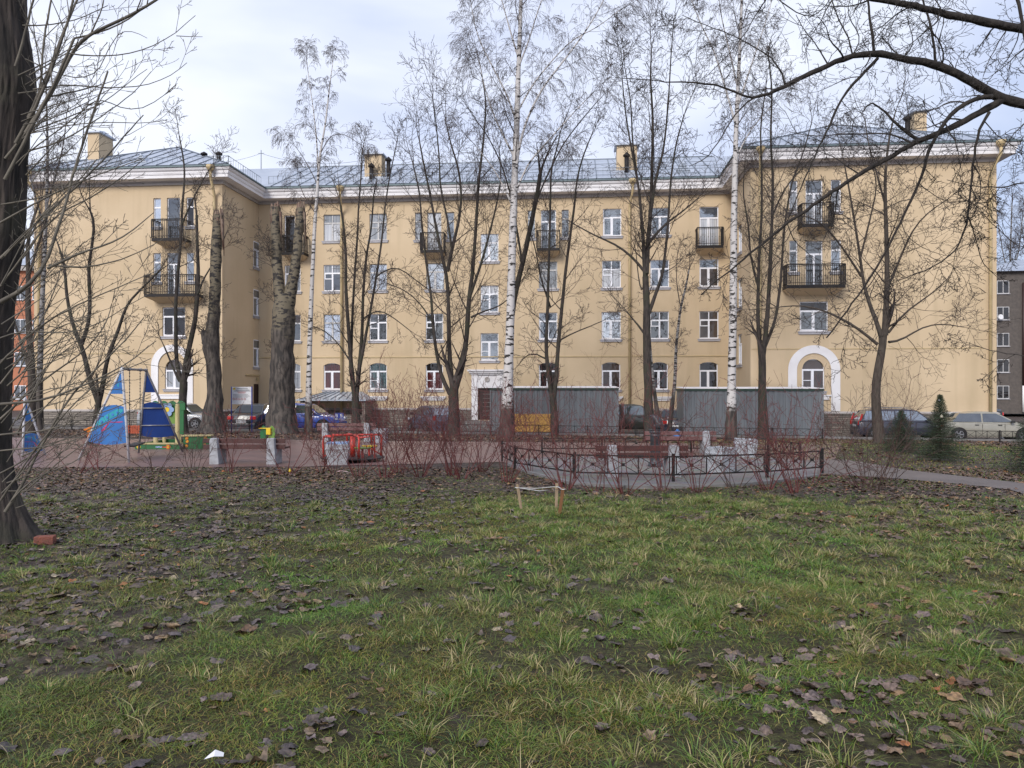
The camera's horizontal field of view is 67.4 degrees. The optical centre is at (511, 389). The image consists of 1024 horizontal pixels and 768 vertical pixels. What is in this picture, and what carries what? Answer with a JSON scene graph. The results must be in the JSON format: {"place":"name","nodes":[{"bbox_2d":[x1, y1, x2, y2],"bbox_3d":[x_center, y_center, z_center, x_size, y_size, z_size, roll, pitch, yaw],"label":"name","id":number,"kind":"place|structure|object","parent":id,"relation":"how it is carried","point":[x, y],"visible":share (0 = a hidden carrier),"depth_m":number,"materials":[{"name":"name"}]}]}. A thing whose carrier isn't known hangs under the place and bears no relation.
{"place":"outdoors","nodes":[
{"label":"outdoors","id":0,"kind":"place"},
{"bbox_2d":[12,417,1004,438],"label":"parking asphalt","id":1,"kind":"structure","parent":0,"point":[19,420],"depth_m":46.51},
{"bbox_2d":[137,403,202,427],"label":"parked car","id":2,"kind":"object","parent":1,"relation":"on","point":[195,410],"visible":0.17,"depth_m":41.79,"materials":[{"name":"silver metal"}]},
{"bbox_2d":[227,403,268,428],"bbox_3d":[-13.596,1.516,41.196,2.140,1.495,4.469,0,0,4],"label":"parked car","id":3,"kind":"object","parent":1,"relation":"on","point":[258,409],"visible":0.36,"depth_m":39.29,"materials":[{"name":"grey paint"}]},
{"bbox_2d":[263,403,346,428],"bbox_3d":[-10.940,1.502,40.500,4.269,1.535,2.140,0,0,5],"label":"parked car","id":4,"kind":"object","parent":1,"relation":"on","point":[302,406],"visible":0.12,"depth_m":39.71,"materials":[{"name":"blue paint"}]},
{"bbox_2d":[408,405,459,430],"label":"parked car","id":5,"kind":"object","parent":1,"relation":"on","point":[429,416],"visible":0.2,"depth_m":40.26,"materials":[{"name":"blue paint"}]},
{"bbox_2d":[514,414,550,431],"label":"timber crate","id":6,"kind":"object","parent":1,"relation":"on","point":[543,421],"visible":0.41,"depth_m":40.18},
{"bbox_2d":[489,386,618,433],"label":"metal shed","id":7,"kind":"structure","parent":1,"relation":"on","point":[587,391],"depth_m":41.28,"materials":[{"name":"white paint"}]},
{"bbox_2d":[619,404,663,432],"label":"parked car","id":8,"kind":"object","parent":1,"relation":"on","point":[639,414],"visible":0.04,"depth_m":43.72,"materials":[{"name":"green paint"}]},
{"bbox_2d":[676,387,824,435],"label":"metal shed","id":9,"kind":"structure","parent":1,"relation":"on","point":[781,397],"depth_m":40.81,"materials":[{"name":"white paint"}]},
{"bbox_2d":[850,407,935,437],"bbox_3d":[20.516,1.807,40.501,4.769,1.681,2.140,0,0,8],"label":"parked car","id":10,"kind":"object","parent":1,"relation":"on","point":[920,420],"visible":0.38,"depth_m":39.88,"materials":[{"name":"grey paint"}]},
{"bbox_2d":[937,411,1023,438],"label":"parked car","id":11,"kind":"object","parent":1,"relation":"on","point":[980,422],"visible":0.45,"depth_m":38.31,"materials":[{"name":"beige metal"}]},
{"bbox_2d":[0,410,1023,767],"bbox_3d":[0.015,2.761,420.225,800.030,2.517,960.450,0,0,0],"label":"ground","id":12,"kind":"structure","parent":0,"point":[910,756],"depth_m":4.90,"materials":[{"name":"plant"}]},
{"bbox_2d":[12,251,33,409],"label":"orange building","id":13,"kind":"structure","parent":12,"relation":"on","point":[21,386],"depth_m":83.37,"materials":[{"name":"paint"}]},
{"bbox_2d":[14,141,78,434],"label":"linden tree","id":14,"kind":"object","parent":12,"relation":"on","point":[28,327],"visible":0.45,"depth_m":28.42,"materials":[{"name":"brown plant"}]},
{"bbox_2d":[27,30,94,433],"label":"birch tree","id":15,"kind":"object","parent":12,"relation":"on","point":[40,421],"visible":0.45,"depth_m":31.94,"materials":[{"name":"grey plant"}]},
{"bbox_2d":[14,158,189,426],"bbox_3d":[-17.615,-3.894,33.598,8.055,11.953,3.896,0,0,0],"label":"linden tree","id":16,"kind":"object","parent":12,"relation":"on","point":[98,397],"visible":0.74,"depth_m":33.37,"materials":[{"name":"brown plant"}]},
{"bbox_2d":[0,0,212,545],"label":"old tree","id":17,"kind":"object","parent":12,"relation":"on","point":[21,93],"visible":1,"depth_m":7.93,"materials":[{"name":"brown plant"}]},
{"bbox_2d":[141,99,247,432],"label":"linden tree","id":18,"kind":"object","parent":12,"relation":"on","point":[182,378],"visible":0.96,"depth_m":34.72,"materials":[{"name":"brown plant"}]},
{"bbox_2d":[162,411,227,474],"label":"dogwood bush","id":19,"kind":"object","parent":12,"relation":"on","point":[184,446],"visible":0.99,"depth_m":16.61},
{"bbox_2d":[170,189,237,433],"bbox_3d":[-14.095,-3.540,35.125,3.886,11.612,3.016,0,0,0],"label":"cut poplar trunk","id":20,"kind":"object","parent":12,"relation":"on","point":[210,336],"visible":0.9,"depth_m":34.76,"materials":[{"name":"brown plant"}]},
{"bbox_2d":[193,401,265,473],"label":"dogwood bush","id":21,"kind":"object","parent":12,"relation":"on","point":[232,467],"visible":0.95,"depth_m":16.69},
{"bbox_2d":[231,387,251,432],"bbox_3d":[-12.742,1.012,36.197,1.015,2.260,0.057,0,0,0],"label":"information board","id":22,"kind":"object","parent":12,"relation":"on","point":[240,395],"visible":0.99,"depth_m":36.18,"materials":[{"name":"white paint"}]},
{"bbox_2d":[244,195,325,433],"bbox_3d":[-10.383,-3.537,35.418,3.863,11.606,2.958,0,0,-13],"label":"cut poplar trunk","id":23,"kind":"object","parent":12,"relation":"on","point":[282,387],"visible":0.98,"depth_m":35.19,"materials":[{"name":"brown plant"}]},
{"bbox_2d":[247,397,343,473],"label":"dogwood bush","id":24,"kind":"object","parent":12,"relation":"on","point":[277,465],"visible":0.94,"depth_m":16.46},
{"bbox_2d":[264,35,379,433],"bbox_3d":[-8.578,-7.440,36.186,5.447,19.344,2.920,0,0,12],"label":"birch tree","id":25,"kind":"object","parent":12,"relation":"on","point":[308,398],"visible":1,"depth_m":35.94,"materials":[{"name":"white plant"}]},
{"bbox_2d":[285,400,361,471],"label":"dogwood bush","id":26,"kind":"object","parent":12,"relation":"on","point":[321,438],"visible":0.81,"depth_m":17.04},
{"bbox_2d":[302,369,435,476],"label":"dogwood bush","id":27,"kind":"object","parent":12,"relation":"on","point":[376,398],"visible":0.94,"depth_m":16.01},
{"bbox_2d":[295,109,467,433],"bbox_3d":[-6.807,-5.498,36.494,9.512,15.520,5.180,0,0,0],"label":"linden tree","id":28,"kind":"object","parent":12,"relation":"on","point":[350,357],"visible":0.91,"depth_m":36.05,"materials":[{"name":"brown plant"}]},
{"bbox_2d":[339,374,464,473],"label":"dogwood bush","id":29,"kind":"object","parent":12,"relation":"on","point":[395,426],"visible":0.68,"depth_m":16.90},
{"bbox_2d":[337,346,492,477],"bbox_3d":[-2.113,0.514,16.394,3.062,2.735,2.485,0,0,-38],"label":"dogwood bush","id":30,"kind":"object","parent":12,"relation":"on","point":[385,465],"visible":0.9,"depth_m":15.91,"materials":[{"name":"plant"}]},
{"bbox_2d":[368,372,471,476],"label":"dogwood bush","id":31,"kind":"object","parent":12,"relation":"on","point":[429,465],"visible":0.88,"depth_m":15.91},
{"bbox_2d":[12,438,840,467],"bbox_3d":[-7.466,2.035,26.448,45.104,0.594,16.733,0,0,0],"label":"playground surface","id":32,"kind":"object","parent":12,"relation":"on","point":[253,458],"visible":0.33,"depth_m":22.31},
{"bbox_2d":[13,396,45,455],"bbox_3d":[-14.841,1.091,22.756,4.186,1.817,0.757,0,0,39],"label":"swing set","id":33,"kind":"object","parent":32,"relation":"on","point":[26,441],"visible":0.53,"depth_m":21.43,"materials":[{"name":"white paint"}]},
{"bbox_2d":[78,367,183,462],"bbox_3d":[-10.611,0.715,21.171,1.906,2.608,4.198,0,0,0],"label":"swing set","id":34,"kind":"object","parent":32,"relation":"on","point":[155,417],"visible":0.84,"depth_m":20.02,"materials":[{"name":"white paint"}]},
{"bbox_2d":[135,401,213,448],"bbox_3d":[-10.805,1.144,25.136,2.489,1.513,1.970,0,0,1],"label":"play structure","id":35,"kind":"object","parent":32,"relation":"on","point":[176,414],"visible":0.48,"depth_m":25.04,"materials":[{"name":"green wood"}]},
{"bbox_2d":[203,438,289,463],"bbox_3d":[-6.726,1.555,19.420,2.060,0.660,0.615,0,0,0],"label":"park bench","id":36,"kind":"object","parent":32,"relation":"on","point":[216,458],"visible":0.87,"depth_m":19.28,"materials":[{"name":"concrete"}]},
{"bbox_2d":[325,441,349,464],"bbox_3d":[-4.371,1.610,19.286,0.578,0.555,0.578,0,0,-8],"label":"litter bin","id":37,"kind":"object","parent":32,"relation":"on","point":[331,461],"visible":0.67,"depth_m":19.03,"materials":[{"name":"concrete"}]},
{"bbox_2d":[317,423,375,441],"bbox_3d":[-6.184,1.613,28.817,2.200,0.700,0.615,0,0,0],"label":"park bench","id":38,"kind":"object","parent":32,"relation":"on","point":[338,424],"visible":0.51,"depth_m":28.68,"materials":[{"name":"concrete"}]},
{"bbox_2d":[320,433,384,460],"bbox_3d":[-4.209,1.544,20.300,1.660,0.716,1.660,0,0,-12],"label":"roundabout","id":39,"kind":"object","parent":32,"relation":"on","point":[379,456],"visible":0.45,"depth_m":20.09,"materials":[{"name":"red metal"}]},
{"bbox_2d":[541,436,800,459],"bbox_3d":[4.739,1.738,23.017,7.429,0.672,2.303,0,0,22],"label":"metal fence","id":40,"kind":"object","parent":32,"relation":"on","point":[690,448],"visible":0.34,"depth_m":23.41,"materials":[{"name":"black paint"}]},
{"bbox_2d":[645,431,715,453],"bbox_3d":[5.103,1.614,23.380,2.150,0.700,0.615,0,0,2],"label":"park bench","id":41,"kind":"object","parent":32,"relation":"on","point":[704,439],"visible":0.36,"depth_m":23.23,"materials":[{"name":"concrete"}]},
{"bbox_2d":[334,29,545,435],"bbox_3d":[-3.048,-7.175,35.068,9.991,18.928,5.636,0,0,0],"label":"linden tree","id":42,"kind":"object","parent":12,"relation":"on","point":[453,378],"visible":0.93,"depth_m":35.01,"materials":[{"name":"brown plant"}]},
{"bbox_2d":[388,376,512,475],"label":"dogwood bush","id":43,"kind":"object","parent":12,"relation":"on","point":[447,468],"visible":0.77,"depth_m":16.33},
{"bbox_2d":[403,379,525,478],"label":"dogwood bush","id":44,"kind":"object","parent":12,"relation":"on","point":[445,444],"visible":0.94,"depth_m":15.54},
{"bbox_2d":[419,371,542,471],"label":"dogwood bush","id":45,"kind":"object","parent":12,"relation":"on","point":[480,469],"visible":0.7,"depth_m":17.10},
{"bbox_2d":[0,510,1023,767],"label":"curled leaves","id":46,"kind":"object","parent":12,"relation":"on","point":[822,718],"visible":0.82,"depth_m":5.21,"materials":[{"name":"brown plant"}]},
{"bbox_2d":[440,357,584,482],"bbox_3d":[0.026,0.625,14.922,2.744,2.483,2.238,0,0,24],"label":"dogwood bush","id":47,"kind":"object","parent":12,"relation":"on","point":[507,447],"visible":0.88,"depth_m":15.02,"materials":[{"name":"plant"}]},
{"bbox_2d":[12,426,1019,441],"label":"kerb","id":48,"kind":"structure","parent":12,"relation":"on","point":[519,433],"depth_m":37.57,"materials":[{"name":"concrete"}]},
{"bbox_2d":[12,428,1023,515],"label":"fallen leaves","id":49,"kind":"object","parent":12,"relation":"on","point":[70,479],"visible":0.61,"depth_m":14.52,"materials":[{"name":"brown plant"}]},
{"bbox_2d":[28,109,1023,437],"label":"apartment building","id":50,"kind":"structure","parent":12,"relation":"on","point":[796,357],"depth_m":49.38,"materials":[{"name":"yellow paint"}]},
{"bbox_2d":[160,307,185,338],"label":"window","id":51,"kind":"structure","parent":50,"relation":"in","point":[168,321],"depth_m":47.60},
{"bbox_2d":[321,215,339,243],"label":"window","id":52,"kind":"structure","parent":50,"relation":"in","point":[330,237],"depth_m":52.17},
{"bbox_2d":[321,265,339,293],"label":"window","id":53,"kind":"structure","parent":50,"relation":"in","point":[331,275],"depth_m":52.17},
{"bbox_2d":[322,315,339,342],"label":"window","id":54,"kind":"structure","parent":50,"relation":"in","point":[330,330],"depth_m":52.17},
{"bbox_2d":[322,363,339,391],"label":"window","id":55,"kind":"structure","parent":50,"relation":"in","point":[332,370],"depth_m":52.17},
{"bbox_2d":[367,214,388,242],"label":"window","id":56,"kind":"structure","parent":50,"relation":"in","point":[376,238],"depth_m":51.89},
{"bbox_2d":[368,314,387,342],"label":"window","id":57,"kind":"structure","parent":50,"relation":"in","point":[380,328],"depth_m":51.88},
{"bbox_2d":[368,363,387,391],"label":"window","id":58,"kind":"structure","parent":50,"relation":"in","point":[377,372],"depth_m":51.88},
{"bbox_2d":[424,363,443,391],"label":"window","id":59,"kind":"structure","parent":50,"relation":"in","point":[432,370],"depth_m":51.54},
{"bbox_2d":[424,314,444,342],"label":"window","id":60,"kind":"structure","parent":50,"relation":"in","point":[438,327],"depth_m":51.53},
{"bbox_2d":[424,263,445,292],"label":"window","id":61,"kind":"structure","parent":50,"relation":"in","point":[431,266],"depth_m":51.53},
{"bbox_2d":[479,234,499,263],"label":"window","id":62,"kind":"structure","parent":50,"relation":"in","point":[493,238],"depth_m":51.19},
{"bbox_2d":[479,333,499,362],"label":"window","id":63,"kind":"structure","parent":50,"relation":"in","point":[489,347],"depth_m":51.20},
{"bbox_2d":[480,285,499,314],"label":"window","id":64,"kind":"structure","parent":50,"relation":"in","point":[493,301],"depth_m":51.20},
{"bbox_2d":[538,313,556,341],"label":"window","id":65,"kind":"structure","parent":50,"relation":"in","point":[552,319],"depth_m":50.85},
{"bbox_2d":[537,262,558,290],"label":"window","id":66,"kind":"structure","parent":50,"relation":"in","point":[553,267],"depth_m":50.84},
{"bbox_2d":[600,312,621,341],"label":"window","id":67,"kind":"structure","parent":50,"relation":"in","point":[608,323],"depth_m":50.47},
{"bbox_2d":[600,261,622,290],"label":"window","id":68,"kind":"structure","parent":50,"relation":"in","point":[617,283],"depth_m":50.47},
{"bbox_2d":[601,209,622,238],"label":"window","id":69,"kind":"structure","parent":50,"relation":"in","point":[611,230],"depth_m":50.46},
{"bbox_2d":[602,362,621,391],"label":"window","id":70,"kind":"structure","parent":50,"relation":"in","point":[611,369],"depth_m":50.47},
{"bbox_2d":[649,260,670,289],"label":"window","id":71,"kind":"structure","parent":50,"relation":"in","point":[655,270],"depth_m":50.19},
{"bbox_2d":[650,312,669,341],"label":"window","id":72,"kind":"structure","parent":50,"relation":"in","point":[659,325],"depth_m":50.19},
{"bbox_2d":[653,362,669,391],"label":"window","id":73,"kind":"structure","parent":50,"relation":"in","point":[658,367],"depth_m":50.17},
{"bbox_2d":[699,207,717,244],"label":"window","id":74,"kind":"structure","parent":50,"relation":"in","point":[710,218],"depth_m":49.90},
{"bbox_2d":[699,362,717,386],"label":"window","id":75,"kind":"structure","parent":50,"relation":"in","point":[708,371],"depth_m":49.90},
{"bbox_2d":[698,259,720,288],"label":"window","id":76,"kind":"structure","parent":50,"relation":"in","point":[705,271],"depth_m":49.90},
{"bbox_2d":[698,311,720,340],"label":"window","id":77,"kind":"structure","parent":50,"relation":"in","point":[708,320],"depth_m":49.90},
{"bbox_2d":[806,180,821,223],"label":"balcony door","id":78,"kind":"structure","parent":50,"relation":"in","point":[817,185],"depth_m":43.59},
{"bbox_2d":[806,241,821,284],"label":"window","id":79,"kind":"structure","parent":50,"relation":"in","point":[813,252],"depth_m":43.58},
{"bbox_2d":[798,302,830,333],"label":"window","id":80,"kind":"structure","parent":50,"relation":"in","point":[809,330],"depth_m":43.58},
{"bbox_2d":[802,359,826,393],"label":"window","id":81,"kind":"structure","parent":50,"relation":"in","point":[810,367],"depth_m":43.59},
{"bbox_2d":[436,51,625,432],"bbox_3d":[0.840,-6.707,36.336,9.170,18.135,3.544,0,0,-6],"label":"linden tree","id":82,"kind":"object","parent":12,"relation":"on","point":[531,220],"visible":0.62,"depth_m":36.39,"materials":[{"name":"brown plant"}]},
{"bbox_2d":[467,343,623,490],"bbox_3d":[0.768,0.485,13.118,2.669,2.659,2.286,0,0,-17],"label":"dogwood bush","id":83,"kind":"object","parent":12,"relation":"on","point":[569,457],"visible":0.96,"depth_m":13.45,"materials":[{"name":"plant"}]},
{"bbox_2d":[438,0,657,437],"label":"birch tree","id":84,"kind":"object","parent":12,"relation":"on","point":[509,337],"visible":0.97,"depth_m":33.77,"materials":[{"name":"white plant"}]},
{"bbox_2d":[492,70,640,436],"bbox_3d":[2.571,-5.857,36.073,7.078,16.459,6.115,0,0,0],"label":"linden tree","id":85,"kind":"object","parent":12,"relation":"on","point":[553,385],"visible":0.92,"depth_m":35.78,"materials":[{"name":"brown plant"}]},
{"bbox_2d":[526,390,637,491],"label":"dogwood bush","id":86,"kind":"object","parent":12,"relation":"on","point":[603,461],"visible":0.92,"depth_m":12.98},
{"bbox_2d":[441,424,822,438],"bbox_3d":[5.705,2.080,37.081,18.265,0.816,0.313,0,0,2],"label":"metal fence","id":87,"kind":"object","parent":12,"relation":"on","point":[680,429],"visible":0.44,"depth_m":37.19,"materials":[{"name":"black paint"}]},
{"bbox_2d":[567,384,697,494],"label":"dogwood bush","id":88,"kind":"object","parent":12,"relation":"on","point":[618,482],"visible":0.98,"depth_m":12.84,"materials":[{"name":"plant"}]},
{"bbox_2d":[522,0,752,437],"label":"linden tree","id":89,"kind":"object","parent":12,"relation":"on","point":[645,245],"visible":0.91,"depth_m":33.95,"materials":[{"name":"brown plant"}]},
{"bbox_2d":[590,346,719,490],"bbox_3d":[2.304,0.513,13.190,1.938,2.660,2.907,0,0,0],"label":"dogwood bush","id":90,"kind":"object","parent":12,"relation":"on","point":[659,466],"visible":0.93,"depth_m":13.55,"materials":[{"name":"plant"}]},
{"bbox_2d":[507,462,819,488],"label":"plaza kerb","id":91,"kind":"structure","parent":12,"relation":"on","point":[650,486],"depth_m":14.21,"materials":[{"name":"concrete"}]},
{"bbox_2d":[665,234,700,435],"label":"tree","id":92,"kind":"object","parent":12,"relation":"on","point":[676,346],"visible":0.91,"depth_m":37.45,"materials":[{"name":"brown plant"}]},
{"bbox_2d":[658,384,793,492],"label":"dogwood bush","id":93,"kind":"object","parent":12,"relation":"on","point":[692,461],"visible":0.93,"depth_m":13.10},
{"bbox_2d":[676,397,784,487],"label":"dogwood bush","id":94,"kind":"object","parent":12,"relation":"on","point":[728,467],"visible":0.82,"depth_m":13.93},
{"bbox_2d":[677,0,812,439],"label":"birch tree","id":95,"kind":"object","parent":12,"relation":"on","point":[731,396],"visible":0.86,"depth_m":33.87,"materials":[{"name":"white plant"}]},
{"bbox_2d":[703,374,846,490],"bbox_3d":[4.716,0.734,13.307,2.476,2.178,2.383,0,0,0],"label":"dogwood bush","id":96,"kind":"object","parent":12,"relation":"on","point":[765,464],"visible":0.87,"depth_m":13.55,"materials":[{"name":"plant"}]},
{"bbox_2d":[717,13,857,439],"bbox_3d":[12.348,-7.503,35.295,6.698,19.923,4.639,0,0,-16],"label":"linden tree","id":97,"kind":"object","parent":12,"relation":"on","point":[762,344],"visible":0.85,"depth_m":35.02,"materials":[{"name":"brown plant"}]},
{"bbox_2d":[726,392,865,483],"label":"dogwood bush","id":98,"kind":"object","parent":12,"relation":"on","point":[810,449],"visible":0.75,"depth_m":14.77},
{"bbox_2d":[594,0,1023,394],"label":"maple tree","id":99,"kind":"object","parent":12,"relation":"on","point":[988,92],"visible":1,"depth_m":6.97,"materials":[{"name":"brown plant"}]},
{"bbox_2d":[720,363,909,494],"bbox_3d":[4.902,0.683,12.867,2.085,2.255,2.908,0,0,-41],"label":"dogwood bush","id":100,"kind":"object","parent":12,"relation":"on","point":[780,456],"visible":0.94,"depth_m":13.07,"materials":[{"name":"plant"}]},
{"bbox_2d":[763,371,921,487],"bbox_3d":[6.237,0.751,14.359,2.296,2.202,2.570,0,0,0],"label":"dogwood bush","id":101,"kind":"object","parent":12,"relation":"on","point":[853,442],"visible":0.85,"depth_m":14.19,"materials":[{"name":"plant"}]},
{"bbox_2d":[714,49,1021,442],"bbox_3d":[14.794,-5.513,30.800,12.718,15.765,6.012,0,0,0],"label":"linden tree","id":102,"kind":"object","parent":12,"relation":"on","point":[885,330],"visible":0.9,"depth_m":30.87,"materials":[{"name":"brown plant"}]},
{"bbox_2d":[813,352,962,489],"bbox_3d":[6.048,0.587,13.404,2.979,2.489,1.845,0,0,-23],"label":"dogwood bush","id":103,"kind":"object","parent":12,"relation":"on","point":[867,440],"visible":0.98,"depth_m":13.55,"materials":[{"name":"plant"}]},
{"bbox_2d":[868,409,933,452],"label":"spruce tree","id":104,"kind":"object","parent":12,"relation":"on","point":[903,416],"visible":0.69,"depth_m":23.32,"materials":[{"name":"green plant"}]},
{"bbox_2d":[802,459,1023,492],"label":"footpath","id":105,"kind":"structure","parent":12,"relation":"on","point":[929,476],"depth_m":16.24,"materials":[{"name":"asphalt"}]},
{"bbox_2d":[903,394,976,461],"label":"spruce tree","id":106,"kind":"object","parent":12,"relation":"on","point":[940,428],"visible":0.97,"depth_m":20.24,"materials":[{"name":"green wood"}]},
{"bbox_2d":[989,417,1023,471],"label":"spruce tree","id":107,"kind":"object","parent":12,"relation":"on","point":[1018,464],"visible":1,"depth_m":17.05,"materials":[{"name":"green plant"}]},
{"bbox_2d":[997,260,1023,413],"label":"grey building","id":108,"kind":"structure","parent":12,"relation":"on","point":[1010,388],"depth_m":87.59,"materials":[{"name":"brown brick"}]},
{"bbox_2d":[997,164,1023,264],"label":"birch tree","id":109,"kind":"object","parent":12,"relation":"on","point":[1011,231],"visible":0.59,"depth_m":103.88,"materials":[{"name":"grey plant"}]},
{"bbox_2d":[25,0,1023,265],"label":"sky","id":110,"kind":"structure","parent":0,"point":[243,72],"materials":[{"name":"white"}]},
{"bbox_2d":[510,457,818,484],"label":"plaza paving","id":111,"kind":"structure","parent":0,"point":[737,478],"depth_m":16.90,"materials":[{"name":"concrete"}]},
{"bbox_2d":[594,445,687,476],"bbox_3d":[2.700,1.487,16.084,1.920,0.660,0.615,0,0,-1],"label":"park bench","id":112,"kind":"object","parent":111,"relation":"on","point":[632,447],"visible":0.62,"depth_m":15.93,"materials":[{"name":"concrete"}]},
{"bbox_2d":[501,440,823,481],"bbox_3d":[2.486,1.631,16.918,7.910,0.757,3.675,0,0,26],"label":"metal fence","id":113,"kind":"object","parent":111,"relation":"on","point":[821,454],"visible":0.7,"depth_m":15.55,"materials":[{"name":"black paint"}]},
{"bbox_2d":[704,446,736,472],"bbox_3d":[4.591,1.559,16.900,0.528,0.560,0.528,0,0,-38],"label":"litter bin","id":114,"kind":"object","parent":111,"relation":"on","point":[712,452],"visible":0.49,"depth_m":16.75,"materials":[{"name":"white concrete"}]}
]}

